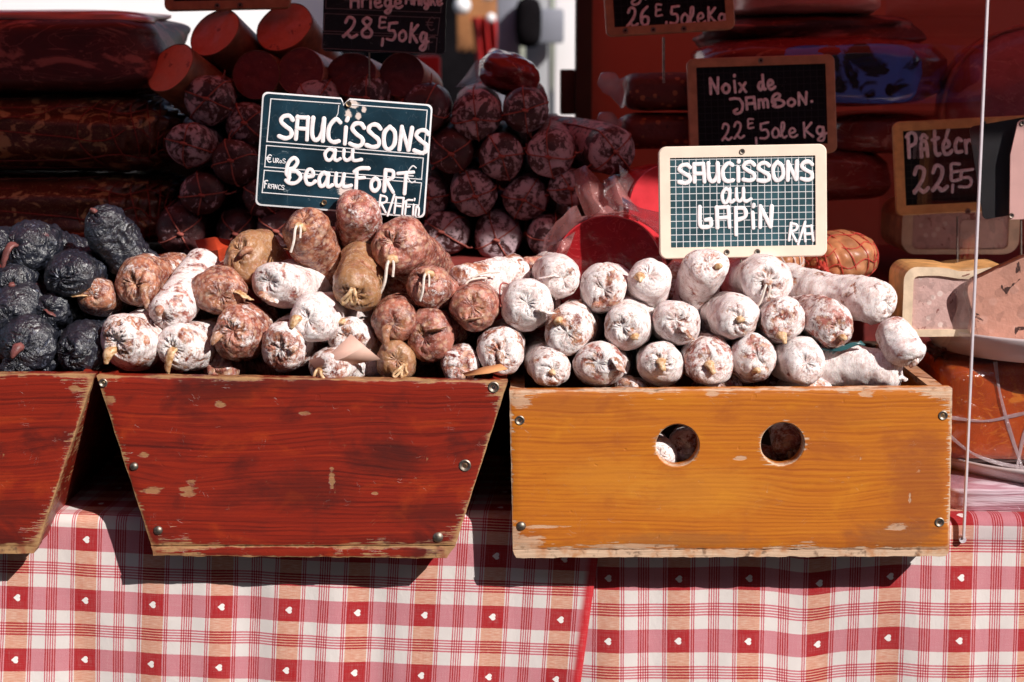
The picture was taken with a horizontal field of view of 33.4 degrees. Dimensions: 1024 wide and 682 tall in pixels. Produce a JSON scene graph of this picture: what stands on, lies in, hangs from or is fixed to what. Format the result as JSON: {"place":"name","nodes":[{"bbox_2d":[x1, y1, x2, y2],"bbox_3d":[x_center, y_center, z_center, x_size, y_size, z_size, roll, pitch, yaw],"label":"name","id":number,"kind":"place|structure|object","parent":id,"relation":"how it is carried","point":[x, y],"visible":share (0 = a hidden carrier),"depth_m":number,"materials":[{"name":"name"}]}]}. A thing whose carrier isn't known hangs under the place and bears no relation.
{"place":"outdoors","nodes":[
{"label":"outdoors","id":0,"kind":"place"},
{"bbox_2d":[0,0,339,52],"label":"white house wall","id":1,"kind":"structure","parent":0,"point":[251,19],"depth_m":5.32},
{"bbox_2d":[321,210,336,231],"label":"tied salami","id":2,"kind":"object","parent":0,"point":[331,215],"visible":0.06,"depth_m":2.17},
{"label":"tied salami","id":3,"kind":"object","parent":2,"relation":"on","visible":0},
{"bbox_2d":[256,3,339,59],"bbox_3d":[-0.255,-0.351,2.319,0.081,0.076,0.260,-6,-27,17],"label":"cut mortadella","id":4,"kind":"object","parent":3,"relation":"on","point":[280,33],"visible":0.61,"depth_m":2.21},
{"bbox_2d":[551,90,553,112],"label":"ground","id":5,"kind":"structure","parent":0,"point":[552,101],"depth_m":58.50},
{"bbox_2d":[340,0,496,103],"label":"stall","id":6,"kind":"object","parent":5,"relation":"on","point":[471,35],"visible":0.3,"depth_m":6.24,"materials":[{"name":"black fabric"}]},
{"bbox_2d":[560,0,1023,244],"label":"market stall","id":7,"kind":"object","parent":5,"relation":"on","point":[950,29],"visible":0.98,"depth_m":2.71,"materials":[{"name":"red fabric"}]},
{"bbox_2d":[892,115,1023,262],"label":"price slate","id":8,"kind":"object","parent":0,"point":[934,167],"visible":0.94,"depth_m":2.17,"materials":[{"name":"black wood"}]},
{"bbox_3d":[0.000,0.574,2.454,3.100,0.893,0.865,0,9,0],"label":"table","id":9,"kind":"object","parent":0,"visible":0},
{"bbox_2d":[0,456,597,681],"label":"tablecloth","id":10,"kind":"object","parent":9,"relation":"on","point":[93,588],"visible":0.45,"depth_m":1.95,"materials":[{"name":"fabric"}]},
{"bbox_2d":[0,363,117,553],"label":"wooden crate","id":11,"kind":"object","parent":10,"relation":"on","point":[58,443],"visible":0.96,"depth_m":1.87,"materials":[{"name":"red wood"}]},
{"bbox_2d":[0,357,32,371],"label":"black sausage","id":12,"kind":"object","parent":11,"relation":"in","point":[6,365],"visible":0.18,"depth_m":1.87,"materials":[{"name":"brown food"}]},
{"bbox_2d":[0,313,62,370],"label":"black sausage","id":13,"kind":"object","parent":12,"relation":"on","point":[30,340],"visible":0.51,"depth_m":1.87,"materials":[{"name":"brown food"}]},
{"bbox_2d":[0,274,49,329],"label":"black sausage","id":14,"kind":"object","parent":13,"relation":"on","point":[19,299],"visible":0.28,"depth_m":1.90,"materials":[{"name":"brown food"}]},
{"bbox_2d":[0,219,88,274],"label":"black sausage","id":15,"kind":"object","parent":14,"relation":"on","point":[35,245],"visible":0.48,"depth_m":1.93,"materials":[{"name":"brown food"}]},
{"bbox_2d":[56,308,136,371],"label":"black sausage","id":16,"kind":"object","parent":11,"relation":"in","point":[79,347],"visible":0.32,"depth_m":1.88,"materials":[{"name":"brown food"}]},
{"bbox_2d":[71,278,138,316],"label":"dried sausage","id":17,"kind":"object","parent":16,"relation":"on","point":[99,297],"visible":0.57,"depth_m":1.90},
{"bbox_2d":[44,246,115,297],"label":"black sausage","id":18,"kind":"object","parent":17,"relation":"on","point":[68,273],"visible":0.45,"depth_m":1.90,"materials":[{"name":"brown food"}]},
{"bbox_2d":[97,346,507,558],"bbox_3d":[-0.228,0.112,2.031,0.449,0.209,0.337,0,9,0],"label":"wooden crate","id":19,"kind":"object","parent":10,"relation":"on","point":[303,462],"visible":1,"depth_m":1.87,"materials":[{"name":"red wood"}]},
{"bbox_2d":[100,306,218,370],"bbox_3d":[-0.399,-0.009,1.943,0.071,0.070,0.200,4,10,24],"label":"dried sausage","id":20,"kind":"object","parent":19,"relation":"on","point":[129,341],"visible":0.48,"depth_m":1.87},
{"bbox_2d":[84,204,159,307],"bbox_3d":[-0.424,-0.078,1.961,0.074,0.197,0.067,8,54,41],"label":"black sausage","id":21,"kind":"object","parent":20,"relation":"on","point":[114,237],"visible":0.46,"depth_m":1.92,"materials":[{"name":"brown food"}]},
{"bbox_2d":[114,252,186,311],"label":"dried sausage","id":22,"kind":"object","parent":20,"relation":"on","point":[141,279],"visible":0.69,"depth_m":1.91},
{"bbox_2d":[203,352,288,375],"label":"dried sausage","id":23,"kind":"object","parent":19,"relation":"in","point":[219,365],"visible":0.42,"depth_m":1.91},
{"bbox_2d":[157,317,217,373],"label":"dried sausage","id":24,"kind":"object","parent":23,"relation":"on","point":[183,347],"visible":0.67,"depth_m":1.87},
{"bbox_2d":[148,248,220,328],"bbox_3d":[-0.367,-0.058,1.926,0.050,0.049,0.128,3,36,16],"label":"dried sausage","id":25,"kind":"object","parent":24,"relation":"on","point":[173,301],"visible":0.88,"depth_m":1.89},
{"bbox_2d":[191,260,253,315],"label":"dried sausage","id":26,"kind":"object","parent":24,"relation":"on","point":[217,289],"visible":0.74,"depth_m":1.89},
{"bbox_2d":[259,303,282,318],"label":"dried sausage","id":27,"kind":"object","parent":23,"relation":"on","point":[275,311],"visible":0.07,"depth_m":1.96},
{"bbox_2d":[210,302,287,361],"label":"dried sausage","id":28,"kind":"object","parent":27,"relation":"on","point":[239,330],"visible":0.76,"depth_m":1.87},
{"bbox_2d":[262,313,328,372],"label":"dried sausage","id":29,"kind":"object","parent":19,"relation":"on","point":[285,348],"visible":0.64,"depth_m":1.87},
{"bbox_2d":[252,258,332,307],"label":"dried sausage","id":30,"kind":"object","parent":29,"relation":"on","point":[287,283],"visible":0.59,"depth_m":1.90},
{"bbox_2d":[282,207,373,310],"bbox_3d":[-0.214,-0.075,1.982,0.062,0.081,0.222,4,-32,22],"label":"dried sausage","id":31,"kind":"object","parent":30,"relation":"on","point":[310,237],"visible":0.57,"depth_m":1.91,"materials":[{"name":"food"}]},
{"bbox_2d":[289,292,372,342],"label":"dried sausage","id":32,"kind":"object","parent":29,"relation":"on","point":[316,316],"visible":0.68,"depth_m":1.87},
{"bbox_2d":[308,347,438,377],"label":"dried sausage","id":33,"kind":"object","parent":19,"relation":"in","point":[331,368],"visible":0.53,"depth_m":1.88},
{"bbox_2d":[328,316,381,354],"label":"dried sausage","id":34,"kind":"object","parent":33,"relation":"on","point":[361,329],"visible":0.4,"depth_m":1.89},
{"bbox_2d":[333,241,384,311],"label":"dried sausage","id":35,"kind":"object","parent":34,"relation":"on","point":[359,272],"visible":0.94,"depth_m":1.88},
{"bbox_2d":[335,189,382,248],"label":"dried sausage","id":36,"kind":"object","parent":35,"relation":"on","point":[358,215],"visible":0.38,"depth_m":1.93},
{"bbox_2d":[377,340,419,377],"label":"dried sausage","id":37,"kind":"object","parent":19,"relation":"in","point":[398,358],"visible":0.68,"depth_m":1.87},
{"bbox_2d":[371,291,419,350],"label":"dried sausage","id":38,"kind":"object","parent":37,"relation":"on","point":[393,316],"visible":0.73,"depth_m":1.88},
{"bbox_2d":[381,273,406,298],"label":"dried sausage","id":39,"kind":"object","parent":38,"relation":"on","point":[392,286],"visible":0.13,"depth_m":1.97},
{"bbox_2d":[370,216,453,293],"bbox_3d":[-0.114,-0.082,1.987,0.072,0.099,0.201,2,-11,10],"label":"dried sausage","id":40,"kind":"object","parent":38,"relation":"on","point":[402,247],"visible":0.69,"depth_m":1.91,"materials":[{"name":"food"}]},
{"bbox_2d":[256,92,431,217],"bbox_3d":[-0.192,-0.211,1.947,0.194,0.131,0.006,4,4,-1],"label":"price card","id":41,"kind":"object","parent":40,"relation":"on","point":[322,152],"visible":1,"depth_m":1.95,"materials":[{"name":"plastic"}]},
{"bbox_2d":[435,342,479,378],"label":"dried sausage","id":42,"kind":"object","parent":19,"relation":"in","point":[457,360],"visible":0.71,"depth_m":1.88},
{"bbox_2d":[408,307,482,362],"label":"dried sausage","id":43,"kind":"object","parent":42,"relation":"on","point":[436,334],"visible":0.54,"depth_m":1.88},
{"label":"dried sausage","id":44,"kind":"object","parent":19,"relation":"in","visible":0},
{"bbox_2d":[224,229,291,313],"bbox_3d":[-0.275,-0.076,1.998,0.061,0.074,0.197,4,-16,22],"label":"dried sausage","id":45,"kind":"object","parent":44,"relation":"on","point":[248,253],"visible":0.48,"depth_m":1.92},
{"bbox_2d":[581,508,1023,681],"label":"tablecloth","id":46,"kind":"object","parent":9,"relation":"on","point":[955,613],"visible":0.41,"depth_m":1.95,"materials":[{"name":"fabric"}]},
{"bbox_2d":[0,220,1023,455],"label":"display shelf","id":47,"kind":"object","parent":46,"relation":"on","point":[498,444],"depth_m":2.25,"materials":[{"name":"red fabric"}]},
{"bbox_2d":[0,170,186,242],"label":"netted roast","id":48,"kind":"object","parent":47,"relation":"on","point":[68,200],"visible":0.53,"depth_m":2.19,"materials":[{"name":"food"}]},
{"bbox_2d":[0,92,193,171],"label":"netted roast","id":49,"kind":"object","parent":48,"relation":"on","point":[118,132],"visible":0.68,"depth_m":2.18,"materials":[{"name":"food"}]},
{"bbox_2d":[0,9,190,93],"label":"bacon slab","id":50,"kind":"object","parent":49,"relation":"on","point":[76,51],"depth_m":2.16,"materials":[{"name":"food"}]},
{"bbox_2d":[156,192,241,254],"bbox_3d":[-0.419,-0.168,2.306,0.068,0.069,0.305,0,11,2],"label":"tied salami","id":51,"kind":"object","parent":47,"relation":"on","point":[180,228],"visible":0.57,"depth_m":2.17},
{"bbox_2d":[178,164,240,215],"bbox_3d":[-0.395,-0.208,2.290,0.074,0.058,0.305,-1,9,-4],"label":"tied salami","id":52,"kind":"object","parent":51,"relation":"on","point":[205,190],"visible":0.79,"depth_m":2.15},
{"bbox_2d":[164,121,227,168],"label":"tied salami","id":53,"kind":"object","parent":52,"relation":"on","point":[192,145],"visible":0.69,"depth_m":2.13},
{"bbox_2d":[184,70,245,125],"bbox_3d":[-0.379,-0.328,2.286,0.068,0.072,0.304,0,9,3],"label":"tied salami","id":54,"kind":"object","parent":53,"relation":"on","point":[209,100],"visible":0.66,"depth_m":2.14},
{"bbox_2d":[216,202,257,240],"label":"tied salami","id":55,"kind":"object","parent":47,"relation":"on","point":[234,221],"visible":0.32,"depth_m":2.17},
{"bbox_2d":[211,130,258,187],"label":"tied salami","id":56,"kind":"object","parent":55,"relation":"on","point":[234,162],"visible":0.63,"depth_m":2.14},
{"bbox_2d":[148,44,259,129],"bbox_3d":[-0.379,-0.304,2.244,0.074,0.069,0.220,-28,-34,17],"label":"cut mortadella","id":57,"kind":"object","parent":56,"relation":"on","point":[180,68],"visible":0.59,"depth_m":2.16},
{"bbox_2d":[225,102,261,145],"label":"tied salami","id":58,"kind":"object","parent":56,"relation":"on","point":[243,121],"visible":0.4,"depth_m":2.15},
{"bbox_2d":[190,10,263,103],"bbox_3d":[-0.331,-0.346,2.307,0.076,0.070,0.260,-28,-33,11],"label":"cut mortadella","id":59,"kind":"object","parent":58,"relation":"on","point":[221,41],"visible":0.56,"depth_m":2.20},
{"bbox_2d":[423,199,478,254],"bbox_3d":[-0.076,-0.159,2.311,0.064,0.060,0.305,0,10,3],"label":"tied salami","id":60,"kind":"object","parent":47,"relation":"on","point":[450,228],"visible":0.62,"depth_m":2.17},
{"bbox_2d":[424,159,450,217],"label":"tied salami","id":61,"kind":"object","parent":60,"relation":"on","point":[438,194],"visible":0.47,"depth_m":2.17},
{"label":"tied salami","id":62,"kind":"object","parent":61,"relation":"on","visible":0},
{"bbox_2d":[345,74,401,101],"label":"tied salami","id":63,"kind":"object","parent":62,"relation":"on","point":[377,89],"visible":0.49,"depth_m":2.15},
{"bbox_2d":[328,53,398,101],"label":"cut sausage","id":64,"kind":"object","parent":63,"relation":"on","point":[345,71],"visible":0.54,"depth_m":2.16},
{"bbox_2d":[321,0,445,86],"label":"price card","id":65,"kind":"object","parent":64,"relation":"on","point":[397,26],"visible":1,"depth_m":2.13,"materials":[{"name":"plastic"}]},
{"bbox_2d":[475,190,524,257],"bbox_3d":[-0.013,-0.160,2.317,0.063,0.068,0.305,0,11,2],"label":"tied salami","id":66,"kind":"object","parent":47,"relation":"on","point":[499,229],"visible":0.68,"depth_m":2.18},
{"bbox_2d":[526,197,569,254],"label":"tied salami","id":67,"kind":"object","parent":47,"relation":"on","point":[548,228],"visible":0.62,"depth_m":2.16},
{"bbox_2d":[499,155,549,220],"bbox_3d":[0.022,-0.211,2.297,0.065,0.060,0.305,1,12,3],"label":"tied salami","id":68,"kind":"object","parent":67,"relation":"on","point":[525,191],"visible":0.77,"depth_m":2.16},
{"bbox_2d":[479,121,527,180],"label":"tied salami","id":69,"kind":"object","parent":68,"relation":"on","point":[503,148],"visible":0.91,"depth_m":2.14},
{"bbox_2d":[450,83,502,141],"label":"tied salami","id":70,"kind":"object","parent":69,"relation":"on","point":[477,112],"visible":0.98,"depth_m":2.14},
{"bbox_2d":[544,165,588,207],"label":"tied salami","id":71,"kind":"object","parent":67,"relation":"on","point":[563,189],"visible":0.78,"depth_m":2.15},
{"bbox_2d":[525,117,582,178],"bbox_3d":[0.058,-0.263,2.276,0.073,0.068,0.305,0,11,2],"label":"tied salami","id":72,"kind":"object","parent":71,"relation":"on","point":[551,151],"visible":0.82,"depth_m":2.14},
{"bbox_2d":[529,114,634,174],"bbox_3d":[0.087,-0.259,2.243,0.075,0.067,0.245,-4,12,-22],"label":"tied salami","id":73,"kind":"object","parent":71,"relation":"on","point":[607,148],"visible":0.75,"depth_m":2.14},
{"bbox_2d":[597,112,688,148],"bbox_3d":[0.186,-0.277,2.247,0.154,0.049,0.087,0,9,0],"label":"wrapped log","id":74,"kind":"object","parent":73,"relation":"on","point":[653,130],"visible":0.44,"depth_m":2.21,"materials":[{"name":"food"}]},
{"bbox_2d":[597,72,687,110],"bbox_3d":[0.187,-0.328,2.239,0.151,0.051,0.086,0,9,0],"label":"wrapped log","id":75,"kind":"object","parent":74,"relation":"on","point":[647,92],"visible":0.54,"depth_m":2.20,"materials":[{"name":"food"}]},
{"bbox_2d":[604,0,734,82],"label":"price slate","id":76,"kind":"object","parent":75,"relation":"on","point":[623,18],"visible":1,"depth_m":2.19,"materials":[{"name":"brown wood"}]},
{"bbox_2d":[686,54,836,152],"bbox_3d":[0.321,-0.255,2.181,0.189,0.217,0.010,-2,0,0],"label":"price slate","id":77,"kind":"object","parent":47,"relation":"on","point":[772,100],"visible":0.98,"depth_m":2.18,"materials":[{"name":"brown wood"}]},
{"bbox_2d":[827,149,890,200],"bbox_3d":[0.383,-0.240,2.425,0.285,0.075,0.224,0,9,0],"label":"ham slab","id":78,"kind":"object","parent":47,"relation":"on","point":[851,175],"depth_m":2.32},
{"bbox_2d":[836,110,938,153],"bbox_3d":[0.560,-0.296,2.413,0.247,0.059,0.226,0,9,0],"label":"ham slab","id":79,"kind":"object","parent":78,"relation":"on","point":[867,131],"depth_m":2.32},
{"bbox_2d":[691,36,946,106],"bbox_3d":[0.420,-0.375,2.366,0.344,0.104,0.254,0,9,0],"label":"ham slab","id":80,"kind":"object","parent":79,"relation":"on","point":[872,71],"depth_m":2.25,"materials":[{"name":"plastic"}]},
{"bbox_2d":[692,15,926,46],"bbox_3d":[0.415,-0.433,2.399,0.314,0.050,0.251,0,9,0],"label":"ham slab","id":81,"kind":"object","parent":80,"relation":"on","point":[890,27],"depth_m":2.29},
{"bbox_2d":[734,0,880,16],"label":"ham slab","id":82,"kind":"object","parent":81,"relation":"on","point":[754,8],"depth_m":2.29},
{"bbox_2d":[881,197,1019,254],"bbox_3d":[0.591,-0.157,2.305,0.159,0.068,0.121,0,9,0],"label":"crusted pate","id":83,"kind":"object","parent":47,"relation":"on","point":[925,234],"visible":0.6,"depth_m":2.25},
{"bbox_2d":[934,24,1023,119],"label":"ham","id":84,"kind":"object","parent":47,"relation":"on","point":[959,95],"visible":0.48,"depth_m":2.24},
{"bbox_2d":[509,341,951,557],"bbox_3d":[0.240,0.119,2.032,0.489,0.194,0.337,0,9,0],"label":"wooden crate","id":85,"kind":"object","parent":46,"relation":"on","point":[864,471],"visible":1,"depth_m":1.87,"materials":[{"name":"brown wood"}]},
{"bbox_2d":[521,330,571,386],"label":"white sausage","id":86,"kind":"object","parent":85,"relation":"in","point":[543,363],"visible":0.76,"depth_m":1.87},
{"bbox_2d":[501,278,559,331],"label":"dried sausage","id":87,"kind":"object","parent":86,"relation":"on","point":[529,304],"visible":0.88,"depth_m":1.87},
{"bbox_2d":[572,338,636,386],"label":"white sausage","id":88,"kind":"object","parent":85,"relation":"in","point":[604,362],"visible":0.84,"depth_m":1.87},
{"bbox_2d":[545,299,605,355],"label":"white sausage","id":89,"kind":"object","parent":88,"relation":"on","point":[573,326],"visible":0.86,"depth_m":1.88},
{"bbox_2d":[669,424,696,461],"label":"white sausage","id":90,"kind":"object","parent":85,"relation":"in","point":[683,438],"visible":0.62,"depth_m":1.91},
{"bbox_2d":[690,374,742,386],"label":"white sausage","id":91,"kind":"object","parent":90,"relation":"on","point":[733,380],"visible":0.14,"depth_m":1.90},
{"bbox_2d":[676,329,733,385],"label":"white sausage","id":92,"kind":"object","parent":91,"relation":"on","point":[707,358],"visible":0.89,"depth_m":1.88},
{"bbox_2d":[652,300,700,345],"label":"white sausage","id":93,"kind":"object","parent":92,"relation":"on","point":[675,323],"visible":0.93,"depth_m":1.88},
{"bbox_2d":[667,261,680,299],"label":"white sausage","id":94,"kind":"object","parent":93,"relation":"on","point":[674,266],"visible":0.1,"depth_m":1.99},
{"bbox_2d":[556,212,666,314],"bbox_3d":[0.112,-0.092,2.099,0.156,0.147,0.100,1,3,6],"label":"cut ham","id":95,"kind":"object","parent":94,"relation":"on","point":[627,243],"visible":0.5,"depth_m":2.05,"materials":[{"name":"food"}]},
{"bbox_2d":[593,164,658,241],"bbox_3d":[0.165,-0.153,2.154,0.146,0.140,0.143,-3,4,-16],"label":"cut ham","id":96,"kind":"object","parent":95,"relation":"on","point":[640,183],"visible":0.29,"depth_m":2.09,"materials":[{"name":"red food"}]},
{"bbox_2d":[672,249,729,347],"bbox_3d":[0.215,-0.044,2.000,0.056,0.056,0.206,0,-31,-3],"label":"white sausage","id":97,"kind":"object","parent":93,"relation":"on","point":[701,275],"visible":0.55,"depth_m":1.92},
{"bbox_2d":[699,291,759,340],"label":"white sausage","id":98,"kind":"object","parent":92,"relation":"on","point":[728,316],"visible":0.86,"depth_m":1.88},
{"bbox_2d":[726,332,776,383],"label":"white sausage","id":99,"kind":"object","parent":91,"relation":"on","point":[754,356],"visible":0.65,"depth_m":1.88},
{"bbox_2d":[755,295,804,343],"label":"white sausage","id":100,"kind":"object","parent":99,"relation":"on","point":[782,319],"visible":0.69,"depth_m":1.88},
{"bbox_2d":[721,253,792,306],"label":"white sausage","id":101,"kind":"object","parent":100,"relation":"on","point":[759,279],"visible":0.8,"depth_m":1.90,"materials":[{"name":"food"}]},
{"bbox_2d":[658,144,826,293],"bbox_3d":[0.264,-0.133,1.954,0.192,0.182,0.010,-1,4,0],"label":"price slate","id":102,"kind":"object","parent":101,"relation":"on","point":[738,201],"visible":1,"depth_m":1.95,"materials":[{"name":"plastic"}]},
{"bbox_2d":[775,378,831,386],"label":"white sausage","id":103,"kind":"object","parent":85,"relation":"in","point":[820,382],"visible":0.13,"depth_m":1.90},
{"bbox_2d":[771,335,824,385],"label":"white sausage","id":104,"kind":"object","parent":103,"relation":"on","point":[800,360],"visible":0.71,"depth_m":1.87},
{"bbox_2d":[790,294,853,348],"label":"white sausage","id":105,"kind":"object","parent":104,"relation":"on","point":[828,322],"visible":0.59,"depth_m":1.88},
{"bbox_2d":[785,263,896,324],"bbox_3d":[0.362,-0.058,1.987,0.054,0.054,0.201,-7,14,-35],"label":"white sausage","id":106,"kind":"object","parent":105,"relation":"on","point":[868,300],"visible":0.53,"depth_m":1.92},
{"bbox_2d":[817,343,907,385],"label":"white sausage","id":107,"kind":"object","parent":103,"relation":"on","point":[858,365],"visible":0.63,"depth_m":1.89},
{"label":"white sausage","id":108,"kind":"object","parent":85,"relation":"in","visible":0},
{"bbox_3d":[0.381,-0.047,2.065,0.079,0.054,0.113,-11,12,-13],"label":"netted ham","id":109,"kind":"object","parent":108,"relation":"on","visible":0},
{"bbox_2d":[804,229,878,276],"bbox_3d":[0.403,-0.102,2.130,0.109,0.068,0.127,-13,14,-23],"label":"netted ham","id":110,"kind":"object","parent":109,"relation":"on","point":[851,252],"visible":0.5,"depth_m":2.09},
{"bbox_2d":[958,0,988,542],"bbox_3d":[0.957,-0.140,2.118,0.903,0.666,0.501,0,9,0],"label":"pole","id":111,"kind":"object","parent":46,"relation":"on","point":[962,538],"visible":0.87,"depth_m":1.88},
{"bbox_2d":[969,117,1023,218],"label":"price card","id":112,"kind":"object","parent":111,"relation":"attached to","point":[998,137],"visible":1,"depth_m":2.02,"materials":[{"name":"black plastic"}]},
{"bbox_2d":[950,468,1023,511],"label":"pink parcel","id":113,"kind":"object","parent":46,"relation":"on","point":[984,493],"visible":0.41,"depth_m":1.95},
{"bbox_2d":[951,457,1023,482],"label":"serving plate","id":114,"kind":"object","parent":113,"relation":"on","point":[993,468],"visible":0.28,"depth_m":1.98,"materials":[{"name":"white ceramic"}]},
{"bbox_2d":[916,339,1023,468],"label":"wrapped block","id":115,"kind":"object","parent":114,"relation":"on","point":[997,417],"depth_m":1.97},
{"bbox_2d":[929,332,1023,362],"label":"serving plate","id":116,"kind":"object","parent":115,"relation":"on","point":[1000,348],"visible":0.4,"depth_m":1.95,"materials":[{"name":"white ceramic"}]},
{"bbox_2d":[889,259,998,336],"bbox_3d":[0.513,-0.051,2.001,0.128,0.084,0.071,0,9,0],"label":"crusted pate","id":117,"kind":"object","parent":116,"relation":"on","point":[931,300],"visible":0.68,"depth_m":1.97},
{"bbox_2d":[963,254,1023,338],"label":"terrine slice","id":118,"kind":"object","parent":116,"relation":"on","point":[999,308],"visible":0.86,"depth_m":1.95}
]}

